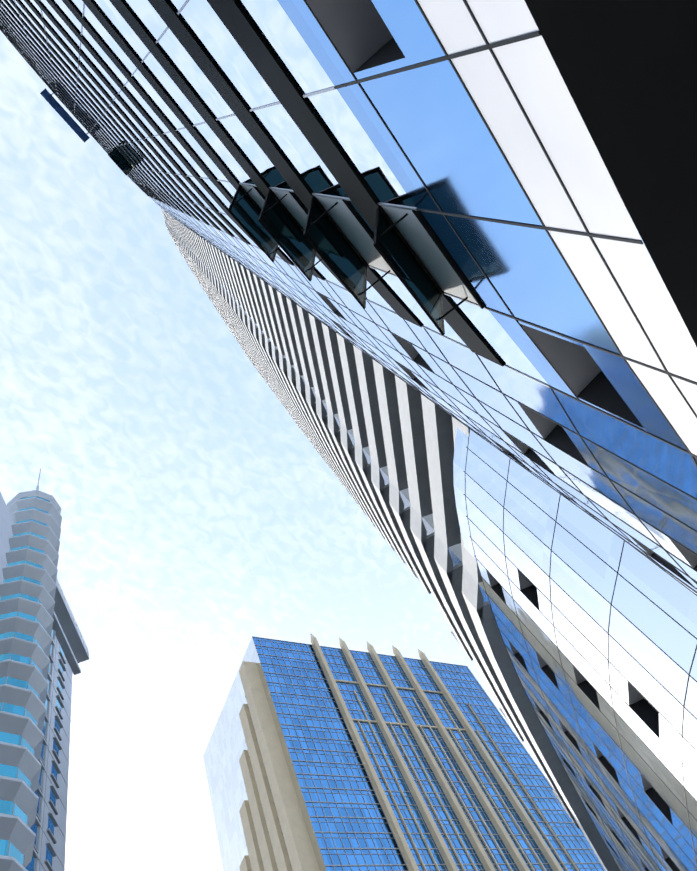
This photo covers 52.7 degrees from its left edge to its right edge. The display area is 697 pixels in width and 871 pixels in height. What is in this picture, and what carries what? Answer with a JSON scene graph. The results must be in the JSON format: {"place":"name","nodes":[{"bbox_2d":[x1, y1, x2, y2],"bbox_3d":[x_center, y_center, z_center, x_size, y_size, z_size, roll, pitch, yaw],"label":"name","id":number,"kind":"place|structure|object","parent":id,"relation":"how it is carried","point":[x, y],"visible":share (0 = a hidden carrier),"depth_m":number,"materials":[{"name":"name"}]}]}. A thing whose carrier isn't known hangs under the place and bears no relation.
{"place":"outdoors","nodes":[
{"label":"outdoors","id":0,"kind":"place"},
{"bbox_2d":[0,0,696,592],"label":"glass tower wall","id":1,"kind":"structure","parent":0,"point":[532,164],"depth_m":10.66,"materials":[{"name":"blue glass"}]},
{"bbox_2d":[40,88,89,142],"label":"tower bmu gondola","id":2,"kind":"object","parent":1,"relation":"attached to","point":[50,99],"visible":0.85,"depth_m":76.80,"materials":[{"name":"blue metal"}]},
{"bbox_2d":[108,147,483,335],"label":"tower open windows","id":3,"kind":"structure","parent":1,"relation":"attached to","point":[404,246],"depth_m":15.52,"materials":[{"name":"black glass"}]},
{"bbox_2d":[161,208,619,870],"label":"skyscraper","id":4,"kind":"structure","parent":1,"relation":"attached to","point":[379,438],"depth_m":55.23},
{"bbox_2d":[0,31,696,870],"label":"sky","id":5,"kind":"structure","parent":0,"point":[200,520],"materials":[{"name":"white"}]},
{"bbox_2d":[203,633,604,870],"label":"skyscraper","id":6,"kind":"structure","parent":0,"point":[317,756],"depth_m":160.60,"materials":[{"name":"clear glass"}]},
{"bbox_3d":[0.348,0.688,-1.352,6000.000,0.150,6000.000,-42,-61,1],"label":"ground","id":7,"kind":"structure","parent":0,"visible":0},
{"bbox_2d":[0,469,88,870],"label":"skyscraper","id":8,"kind":"structure","parent":7,"relation":"on","point":[44,650],"depth_m":71.33,"materials":[{"name":"grey"}]},
{"bbox_2d":[453,428,696,870],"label":"tower podium screen","id":9,"kind":"object","parent":7,"relation":"on","point":[596,621],"visible":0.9,"depth_m":30.39,"materials":[{"name":"white glass"}]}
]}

